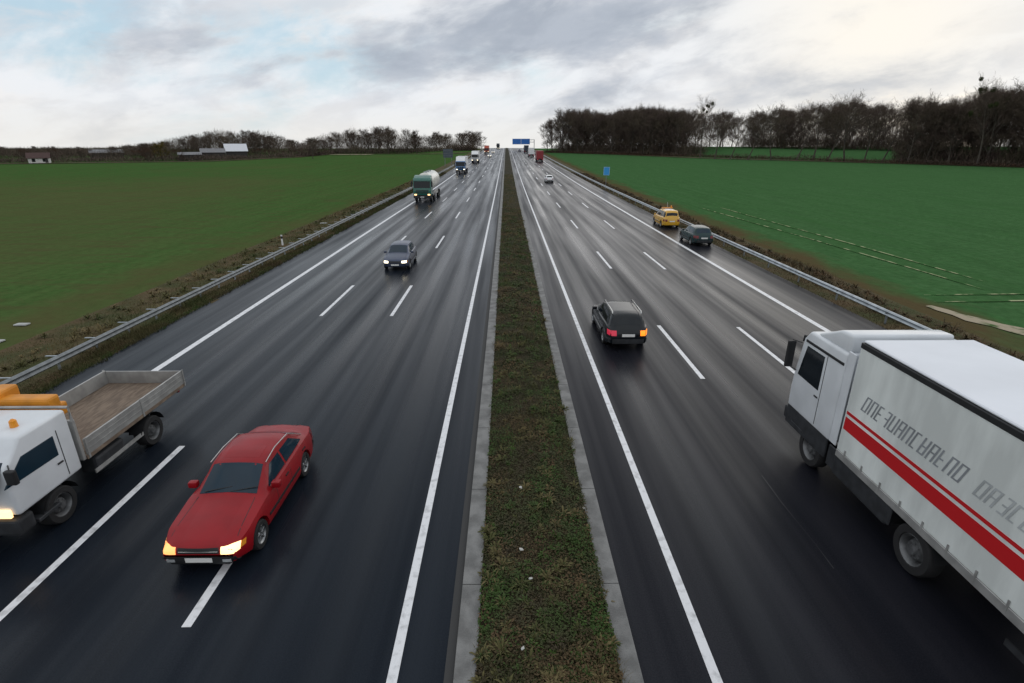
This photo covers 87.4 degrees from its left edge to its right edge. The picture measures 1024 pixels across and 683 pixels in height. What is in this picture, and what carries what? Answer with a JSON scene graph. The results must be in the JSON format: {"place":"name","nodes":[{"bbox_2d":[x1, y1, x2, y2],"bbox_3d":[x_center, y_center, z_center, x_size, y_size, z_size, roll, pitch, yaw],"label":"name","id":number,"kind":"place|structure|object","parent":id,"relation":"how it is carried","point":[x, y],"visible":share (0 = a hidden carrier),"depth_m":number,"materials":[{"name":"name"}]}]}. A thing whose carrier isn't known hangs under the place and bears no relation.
{"place":"outdoors","nodes":[
{"label":"outdoors","id":0,"kind":"place"},
{"bbox_2d":[0,152,471,163],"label":"field margin","id":1,"kind":"object","parent":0,"point":[174,161],"visible":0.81,"depth_m":209.34,"materials":[{"name":"green plant"}]},
{"bbox_2d":[0,148,480,349],"bbox_3d":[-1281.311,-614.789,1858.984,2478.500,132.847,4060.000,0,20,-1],"label":"field","id":2,"kind":"structure","parent":0,"point":[77,240],"depth_m":65.89,"materials":[{"name":"green plant"}]},
{"bbox_2d":[25,152,51,163],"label":"farmhouse","id":3,"kind":"object","parent":2,"relation":"on","point":[37,158],"visible":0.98,"depth_m":197.54,"materials":[{"name":"white tile"}]},
{"bbox_2d":[88,149,123,158],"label":"long barn","id":4,"kind":"structure","parent":2,"relation":"on","point":[96,153],"depth_m":235.99,"materials":[{"name":"grey metal"}]},
{"bbox_2d":[148,141,170,157],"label":"yellow tree","id":5,"kind":"object","parent":2,"relation":"on","point":[158,147],"visible":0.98,"depth_m":216.56,"materials":[{"name":"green plant"}]},
{"bbox_2d":[177,152,201,160],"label":"shed","id":6,"kind":"structure","parent":2,"relation":"on","point":[190,154],"depth_m":219.90,"materials":[{"name":"grey metal"}]},
{"bbox_2d":[199,148,225,159],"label":"shed","id":7,"kind":"structure","parent":2,"relation":"on","point":[215,151],"depth_m":228.99,"materials":[{"name":"grey metal"}]},
{"bbox_2d":[223,144,247,158],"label":"barn","id":8,"kind":"structure","parent":2,"relation":"on","point":[239,149],"depth_m":239.34,"materials":[{"name":"white metal"}]},
{"bbox_2d":[0,143,477,162],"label":"undergrowth","id":9,"kind":"object","parent":2,"relation":"on","point":[468,147],"visible":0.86,"depth_m":233.61,"materials":[{"name":"plant"}]},
{"bbox_2d":[0,126,480,158],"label":"wood interior","id":10,"kind":"object","parent":2,"relation":"on","point":[9,152],"visible":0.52,"depth_m":273.99,"materials":[{"name":"brown plant"}]},
{"bbox_2d":[250,134,268,152],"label":"bare tree","id":11,"kind":"object","parent":2,"relation":"on","point":[253,137],"visible":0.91,"depth_m":262.84,"materials":[{"name":"brown plant"}]},
{"bbox_2d":[375,128,395,153],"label":"bare tree","id":12,"kind":"object","parent":2,"relation":"on","point":[388,134],"visible":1,"depth_m":298.52,"materials":[{"name":"brown plant"}]},
{"bbox_2d":[0,148,483,393],"bbox_3d":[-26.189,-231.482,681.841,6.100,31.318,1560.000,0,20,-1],"label":"verge","id":13,"kind":"structure","parent":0,"point":[77,323],"depth_m":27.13,"materials":[{"name":"brown plant"}]},
{"bbox_2d":[0,172,437,376],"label":"verge tufts","id":14,"kind":"object","parent":13,"relation":"on","point":[165,294],"visible":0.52,"depth_m":29.24,"materials":[{"name":"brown plant"}]},
{"bbox_2d":[31,192,412,393],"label":"tarmac edge moss","id":15,"kind":"object","parent":13,"relation":"on","point":[264,271],"visible":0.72,"depth_m":26.66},
{"bbox_2d":[0,149,482,384],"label":"guardrail","id":16,"kind":"object","parent":13,"relation":"on","point":[54,360],"visible":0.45,"depth_m":25.43,"materials":[{"name":"metal"}]},
{"bbox_2d":[0,148,504,682],"bbox_3d":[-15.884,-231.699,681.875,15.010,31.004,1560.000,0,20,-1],"label":"carriageway","id":17,"kind":"structure","parent":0,"point":[358,378],"depth_m":13.21,"materials":[{"name":"grey asphalt"}]},
{"bbox_2d":[0,370,185,535],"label":"flatbed lorry","id":18,"kind":"object","parent":17,"relation":"on","point":[50,444],"visible":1,"depth_m":12.22,"materials":[{"name":"white paint"}]},
{"bbox_2d":[4,436,58,490],"bbox_3d":[-9.984,2.507,11.094,0.032,0.473,1.342,0,20,-1],"label":"side window","id":19,"kind":"structure","parent":18,"relation":"in","point":[44,452],"depth_m":11.21,"materials":[{"name":"glass"}]},
{"bbox_2d":[162,425,313,563],"bbox_3d":[-6.090,3.182,12.390,2.000,1.397,4.517,0,20,-1],"label":"red car","id":20,"kind":"object","parent":17,"relation":"on","point":[230,508],"visible":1,"depth_m":11.50,"materials":[{"name":"paint"}]},
{"bbox_2d":[0,152,490,620],"bbox_3d":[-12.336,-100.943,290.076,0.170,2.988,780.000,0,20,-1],"label":"lane line","id":21,"kind":"object","parent":17,"relation":"on","point":[19,598],"visible":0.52,"depth_m":11.71,"materials":[{"name":"paint"}]},
{"bbox_2d":[151,148,490,370],"bbox_3d":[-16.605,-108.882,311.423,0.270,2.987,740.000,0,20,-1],"label":"edge line","id":22,"kind":"object","parent":17,"relation":"on","point":[173,358],"visible":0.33,"depth_m":27.82,"materials":[{"name":"paint"}]},
{"bbox_2d":[182,149,498,626],"bbox_3d":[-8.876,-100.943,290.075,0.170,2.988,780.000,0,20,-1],"label":"lane line","id":23,"kind":"object","parent":17,"relation":"on","point":[204,599],"visible":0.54,"depth_m":10.24,"materials":[{"name":"paint"}]},
{"bbox_2d":[384,240,416,267],"bbox_3d":[-7.738,-6.101,37.226,2.010,1.485,4.317,0,20,-1],"label":"blue grey car","id":24,"kind":"object","parent":17,"relation":"on","point":[401,253],"visible":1,"depth_m":36.26,"materials":[{"name":"paint"}]},
{"bbox_2d":[411,170,439,201],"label":"tanker lorry","id":25,"kind":"object","parent":17,"relation":"on","point":[425,183],"visible":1,"depth_m":75.41,"materials":[{"name":"green paint"}]},
{"bbox_2d":[386,149,503,682],"bbox_3d":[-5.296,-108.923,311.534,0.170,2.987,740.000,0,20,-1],"label":"edge line","id":26,"kind":"object","parent":17,"relation":"on","point":[394,667],"visible":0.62,"depth_m":11.94,"materials":[{"name":"paint"}]},
{"bbox_2d":[454,156,467,172],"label":"box lorry","id":27,"kind":"object","parent":17,"relation":"on","point":[461,162],"visible":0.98,"depth_m":138.10,"materials":[{"name":"blue paint"}]},
{"bbox_2d":[443,151,504,682],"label":"gutter","id":28,"kind":"object","parent":17,"relation":"on","point":[451,648],"visible":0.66,"depth_m":11.96,"materials":[{"name":"grey concrete"}]},
{"bbox_2d":[453,153,504,682],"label":"kerb","id":29,"kind":"structure","parent":17,"relation":"on","point":[465,665],"depth_m":11.96,"materials":[{"name":"concrete"}]},
{"bbox_2d":[0,0,1023,147],"label":"sky","id":30,"kind":"structure","parent":0,"point":[78,73],"materials":[{"name":"grey"}]},
{"bbox_2d":[468,148,634,682],"bbox_3d":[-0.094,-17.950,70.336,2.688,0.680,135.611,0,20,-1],"label":"median grass","id":31,"kind":"structure","parent":0,"point":[504,285],"depth_m":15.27,"materials":[{"name":"green plant"}]},
{"bbox_2d":[475,207,623,682],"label":"median dead leaves","id":32,"kind":"object","parent":31,"relation":"on","point":[529,677],"visible":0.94,"depth_m":10.17,"materials":[{"name":"brown plant"}]},
{"bbox_2d":[509,148,1023,682],"bbox_3d":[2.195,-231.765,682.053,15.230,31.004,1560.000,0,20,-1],"label":"carriageway","id":33,"kind":"structure","parent":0,"point":[775,596],"depth_m":13.17,"materials":[{"name":"grey asphalt"}]},
{"bbox_2d":[508,148,643,682],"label":"kerb","id":34,"kind":"structure","parent":33,"relation":"on","point":[618,618],"depth_m":11.96,"materials":[{"name":"concrete"}]},
{"bbox_2d":[524,161,704,378],"bbox_3d":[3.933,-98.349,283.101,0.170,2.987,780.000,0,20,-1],"label":"lane line","id":35,"kind":"object","parent":33,"relation":"on","point":[690,363],"visible":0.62,"depth_m":22.59,"materials":[{"name":"paint"}]},
{"bbox_2d":[510,149,722,682],"bbox_3d":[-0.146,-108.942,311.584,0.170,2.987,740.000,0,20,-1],"label":"edge line","id":36,"kind":"object","parent":33,"relation":"on","point":[711,666],"visible":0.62,"depth_m":11.96,"materials":[{"name":"paint"}]},
{"bbox_2d":[592,299,646,343],"bbox_3d":[4.683,-1.119,23.754,2.040,1.537,4.617,0,20,-1],"label":"black car","id":37,"kind":"object","parent":33,"relation":"on","point":[619,322],"visible":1,"depth_m":21.86,"materials":[{"name":"paint"}]},
{"bbox_2d":[653,202,679,226],"bbox_3d":[15.767,-12.998,54.670,2.060,2.253,4.367,0,20,-1],"label":"yellow car","id":38,"kind":"object","parent":33,"relation":"on","point":[666,216],"visible":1,"depth_m":52.99,"materials":[{"name":"paint"}]},
{"bbox_2d":[539,166,794,372],"bbox_3d":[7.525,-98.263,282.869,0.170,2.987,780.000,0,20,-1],"label":"lane line","id":39,"kind":"object","parent":33,"relation":"on","point":[765,349],"visible":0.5,"depth_m":23.05,"materials":[{"name":"paint"}]},
{"bbox_2d":[545,162,829,330],"bbox_3d":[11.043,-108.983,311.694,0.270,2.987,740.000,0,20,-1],"label":"edge line","id":40,"kind":"object","parent":33,"relation":"on","point":[780,303],"visible":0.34,"depth_m":34.16,"materials":[{"name":"paint"}]},
{"bbox_2d":[679,225,712,244],"bbox_3d":[15.620,-9.187,45.523,2.010,1.485,4.317,0,20,-1],"label":"dark green car","id":41,"kind":"object","parent":33,"relation":"on","point":[691,234],"visible":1,"depth_m":43.86,"materials":[{"name":"paint"}]},
{"bbox_2d":[784,330,974,587],"bbox_3d":[9.011,2.051,11.904,3.020,3.856,6.395,0,20,-1],"label":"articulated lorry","id":42,"kind":"object","parent":33,"relation":"on","point":[819,395],"visible":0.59,"depth_m":12.84,"materials":[{"name":"white paint"}]},
{"bbox_2d":[798,346,824,389],"bbox_3d":[7.741,0.640,13.876,0.032,0.914,1.001,0,20,-1],"label":"side window","id":43,"kind":"structure","parent":42,"relation":"in","point":[811,367],"depth_m":13.78,"materials":[{"name":"black glass"}]},
{"bbox_2d":[835,340,1023,663],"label":"lorry trailer","id":44,"kind":"object","parent":33,"relation":"on","point":[930,449],"visible":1,"depth_m":9.79,"materials":[{"name":"white fabric"}]},
{"bbox_2d":[534,147,1023,354],"bbox_3d":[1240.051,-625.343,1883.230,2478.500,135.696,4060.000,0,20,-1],"label":"field","id":45,"kind":"structure","parent":0,"point":[966,221],"depth_m":67.03,"materials":[{"name":"green plant"}]},
{"bbox_2d":[538,123,557,150],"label":"bare tree","id":46,"kind":"object","parent":45,"relation":"on","point":[549,126],"visible":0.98,"depth_m":325.45,"materials":[{"name":"brown plant"}]},
{"bbox_2d":[551,114,566,150],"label":"bare tree","id":47,"kind":"object","parent":45,"relation":"on","point":[559,129],"visible":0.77,"depth_m":321.68,"materials":[{"name":"brown plant"}]},
{"bbox_2d":[553,111,575,150],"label":"bare tree","id":48,"kind":"object","parent":45,"relation":"on","point":[563,118],"visible":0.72,"depth_m":313.88,"materials":[{"name":"brown plant"}]},
{"bbox_2d":[562,110,588,148],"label":"bare tree","id":49,"kind":"object","parent":45,"relation":"on","point":[574,130],"visible":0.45,"depth_m":316.80,"materials":[{"name":"brown plant"}]},
{"bbox_2d":[566,113,588,150],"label":"bare tree","id":50,"kind":"object","parent":45,"relation":"on","point":[575,123],"visible":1,"depth_m":307.93,"materials":[{"name":"brown plant"}]},
{"bbox_2d":[585,110,607,144],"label":"bare tree","id":51,"kind":"object","parent":45,"relation":"on","point":[595,113],"visible":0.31,"depth_m":312.73,"materials":[{"name":"brown plant"}]},
{"bbox_2d":[583,110,610,145],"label":"bare tree","id":52,"kind":"object","parent":45,"relation":"on","point":[598,128],"visible":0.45,"depth_m":308.41,"materials":[{"name":"brown plant"}]},
{"bbox_2d":[584,111,610,151],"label":"bare tree","id":53,"kind":"object","parent":45,"relation":"on","point":[598,118],"visible":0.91,"depth_m":304.74,"materials":[{"name":"brown plant"}]},
{"bbox_2d":[600,111,627,152],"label":"bare tree","id":54,"kind":"object","parent":45,"relation":"on","point":[607,141],"visible":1,"depth_m":289.64,"materials":[{"name":"brown plant"}]},
{"bbox_2d":[622,110,643,151],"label":"bare tree","id":55,"kind":"object","parent":45,"relation":"on","point":[630,120],"visible":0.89,"depth_m":282.80,"materials":[{"name":"brown plant"}]},
{"bbox_2d":[621,104,655,150],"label":"bare tree","id":56,"kind":"object","parent":45,"relation":"on","point":[646,110],"visible":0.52,"depth_m":283.39,"materials":[{"name":"brown plant"}]},
{"bbox_2d":[654,108,676,154],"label":"bare tree","id":57,"kind":"object","parent":45,"relation":"on","point":[668,114],"visible":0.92,"depth_m":267.52,"materials":[{"name":"brown plant"}]},
{"bbox_2d":[658,108,692,153],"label":"bare tree","id":58,"kind":"object","parent":45,"relation":"on","point":[667,136],"visible":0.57,"depth_m":269.95,"materials":[{"name":"brown plant"}]},
{"bbox_2d":[665,108,691,155],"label":"bare tree","id":59,"kind":"object","parent":45,"relation":"on","point":[679,118],"visible":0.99,"depth_m":263.84,"materials":[{"name":"brown plant"}]},
{"bbox_2d":[678,108,700,139],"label":"bare tree","id":60,"kind":"object","parent":45,"relation":"on","point":[694,114],"visible":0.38,"depth_m":280.31,"materials":[{"name":"brown plant"}]},
{"bbox_2d":[693,95,721,156],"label":"bare tree","id":61,"kind":"object","parent":45,"relation":"on","point":[708,112],"visible":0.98,"depth_m":241.76,"materials":[{"name":"brown plant"}]},
{"bbox_2d":[702,112,730,158],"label":"bare tree","id":62,"kind":"object","parent":45,"relation":"on","point":[717,119],"visible":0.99,"depth_m":231.31,"materials":[{"name":"brown plant"}]},
{"bbox_2d":[715,109,741,146],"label":"bare tree","id":63,"kind":"object","parent":45,"relation":"on","point":[727,114],"visible":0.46,"depth_m":298.57,"materials":[{"name":"brown plant"}]},
{"bbox_2d":[724,110,758,159],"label":"bare tree","id":64,"kind":"object","parent":45,"relation":"on","point":[745,121],"visible":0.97,"depth_m":225.28,"materials":[{"name":"brown plant"}]},
{"bbox_2d":[748,110,767,147],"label":"bare tree","id":65,"kind":"object","parent":45,"relation":"on","point":[754,115],"visible":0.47,"depth_m":286.04,"materials":[{"name":"brown plant"}]},
{"bbox_2d":[740,111,780,159],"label":"bare tree","id":66,"kind":"object","parent":45,"relation":"on","point":[748,126],"visible":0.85,"depth_m":220.74,"materials":[{"name":"brown plant"}]},
{"bbox_2d":[753,100,794,159],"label":"bare tree","id":67,"kind":"object","parent":45,"relation":"on","point":[775,114],"visible":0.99,"depth_m":215.81,"materials":[{"name":"brown plant"}]},
{"bbox_2d":[769,108,795,148],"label":"bare tree","id":68,"kind":"object","parent":45,"relation":"on","point":[787,126],"visible":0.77,"depth_m":270.73,"materials":[{"name":"brown plant"}]},
{"bbox_2d":[545,128,1023,166],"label":"undergrowth","id":69,"kind":"object","parent":45,"relation":"on","point":[964,157],"visible":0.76,"depth_m":251.71,"materials":[{"name":"plant"}]},
{"bbox_2d":[553,100,1023,164],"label":"wood interior","id":70,"kind":"object","parent":45,"relation":"on","point":[694,135],"visible":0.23,"depth_m":273.88,"materials":[{"name":"brown plant"}]},
{"bbox_2d":[793,108,811,148],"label":"bare tree","id":71,"kind":"object","parent":45,"relation":"on","point":[798,114],"visible":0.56,"depth_m":267.67,"materials":[{"name":"brown plant"}]},
{"bbox_2d":[787,101,839,159],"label":"bare tree","id":72,"kind":"object","parent":45,"relation":"on","point":[818,128],"visible":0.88,"depth_m":215.54,"materials":[{"name":"brown plant"}]},
{"bbox_2d":[795,100,838,160],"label":"bare tree","id":73,"kind":"object","parent":45,"relation":"on","point":[818,107],"visible":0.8,"depth_m":214.37,"materials":[{"name":"brown plant"}]},
{"bbox_2d":[817,106,854,148],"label":"bare tree","id":74,"kind":"object","parent":45,"relation":"on","point":[832,138],"visible":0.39,"depth_m":255.40,"materials":[{"name":"brown plant"}]},
{"bbox_2d":[700,207,985,289],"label":"tractor rut","id":75,"kind":"structure","parent":45,"relation":"on","point":[854,251],"depth_m":42.53,"materials":[{"name":"green plant"}]},
{"bbox_2d":[818,93,877,158],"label":"bare tree","id":76,"kind":"object","parent":45,"relation":"on","point":[842,128],"visible":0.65,"depth_m":211.54,"materials":[{"name":"brown plant"}]},
{"bbox_2d":[826,89,874,158],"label":"bare tree","id":77,"kind":"object","parent":45,"relation":"on","point":[853,106],"visible":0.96,"depth_m":206.61,"materials":[{"name":"brown plant"}]},
{"bbox_2d":[720,207,981,280],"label":"tractor rut","id":78,"kind":"structure","parent":45,"relation":"on","point":[858,245],"depth_m":45.01,"materials":[{"name":"green plant"}]},
{"bbox_2d":[844,104,893,158],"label":"bare tree","id":79,"kind":"object","parent":45,"relation":"on","point":[874,117],"visible":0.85,"depth_m":209.38,"materials":[{"name":"brown plant"}]},
{"bbox_2d":[858,104,882,148],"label":"bare tree","id":80,"kind":"object","parent":45,"relation":"on","point":[877,109],"visible":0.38,"depth_m":254.33,"materials":[{"name":"brown plant"}]},
{"bbox_2d":[868,106,903,142],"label":"bare tree","id":81,"kind":"object","parent":45,"relation":"on","point":[884,109],"visible":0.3,"depth_m":254.14,"materials":[{"name":"brown plant"}]},
{"bbox_2d":[876,98,932,160],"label":"bare tree","id":82,"kind":"object","parent":45,"relation":"on","point":[891,122],"visible":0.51,"depth_m":205.32,"materials":[{"name":"brown plant"}]},
{"bbox_2d":[886,99,941,159],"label":"bare tree","id":83,"kind":"object","parent":45,"relation":"on","point":[916,126],"visible":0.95,"depth_m":193.54,"materials":[{"name":"brown plant"}]},
{"bbox_2d":[898,90,959,158],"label":"bare tree","id":84,"kind":"object","parent":45,"relation":"on","point":[909,113],"visible":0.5,"depth_m":194.58,"materials":[{"name":"brown plant"}]},
{"bbox_2d":[910,101,966,162],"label":"bare tree","id":85,"kind":"object","parent":45,"relation":"on","point":[940,112],"visible":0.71,"depth_m":190.75,"materials":[{"name":"brown plant"}]},
{"bbox_2d":[933,97,978,161],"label":"bare tree","id":86,"kind":"object","parent":45,"relation":"on","point":[962,108],"visible":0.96,"depth_m":185.55,"materials":[{"name":"brown plant"}]},
{"bbox_2d":[937,100,981,162],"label":"bare tree","id":87,"kind":"object","parent":45,"relation":"on","point":[958,119],"visible":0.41,"depth_m":187.46,"materials":[{"name":"brown plant"}]},
{"bbox_2d":[927,305,1023,334],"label":"sandy track","id":88,"kind":"structure","parent":45,"relation":"on","point":[1015,329],"depth_m":26.41,"materials":[{"name":"beige sand"}]},
{"bbox_2d":[961,95,1003,160],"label":"bare tree","id":89,"kind":"object","parent":45,"relation":"on","point":[981,123],"visible":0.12,"depth_m":192.06,"materials":[{"name":"brown plant"}]},
{"bbox_2d":[963,72,1011,165],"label":"bare tree","id":90,"kind":"object","parent":45,"relation":"on","point":[984,89],"visible":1,"depth_m":175.80,"materials":[{"name":"brown plant"}]},
{"bbox_2d":[961,81,1022,160],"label":"bare tree","id":91,"kind":"object","parent":45,"relation":"on","point":[972,139],"visible":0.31,"depth_m":183.81,"materials":[{"name":"brown plant"}]},
{"bbox_2d":[967,86,1023,164],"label":"bare tree","id":92,"kind":"object","parent":45,"relation":"on","point":[997,131],"visible":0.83,"depth_m":178.09,"materials":[{"name":"brown plant"}]},
{"bbox_2d":[987,87,1023,157],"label":"bare tree","id":93,"kind":"object","parent":45,"relation":"on","point":[1008,144],"visible":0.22,"depth_m":186.47,"materials":[{"name":"brown plant"}]},
{"bbox_2d":[995,78,1023,162],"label":"bare tree","id":94,"kind":"object","parent":45,"relation":"on","point":[1015,85],"visible":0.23,"depth_m":179.18,"materials":[{"name":"brown plant"}]},
{"bbox_2d":[1009,87,1023,153],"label":"bare tree","id":95,"kind":"object","parent":45,"relation":"on","point":[1020,113],"visible":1,"depth_m":172.11,"materials":[{"name":"brown plant"}]},
{"bbox_2d":[534,150,1023,359],"bbox_3d":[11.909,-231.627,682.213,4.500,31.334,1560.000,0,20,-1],"label":"verge","id":96,"kind":"structure","parent":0,"point":[763,264],"depth_m":30.32,"materials":[{"name":"brown plant"}]},
{"bbox_2d":[534,150,955,339],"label":"guardrail","id":97,"kind":"object","parent":96,"relation":"on","point":[884,311],"visible":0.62,"depth_m":31.05,"materials":[{"name":"metal"}]},
{"bbox_2d":[576,172,1023,360],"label":"verge weeds","id":98,"kind":"object","parent":96,"relation":"on","point":[792,263],"visible":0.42,"depth_m":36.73,"materials":[{"name":"plant"}]},
{"bbox_2d":[548,152,1020,166],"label":"field margin","id":99,"kind":"object","parent":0,"point":[787,160],"visible":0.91,"depth_m":218.27,"materials":[{"name":"green plant"}]},
{"bbox_2d":[544,150,1023,167],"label":"brambles","id":100,"kind":"object","parent":99,"relation":"on","point":[867,160],"visible":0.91,"depth_m":219.06,"materials":[{"name":"plant"}]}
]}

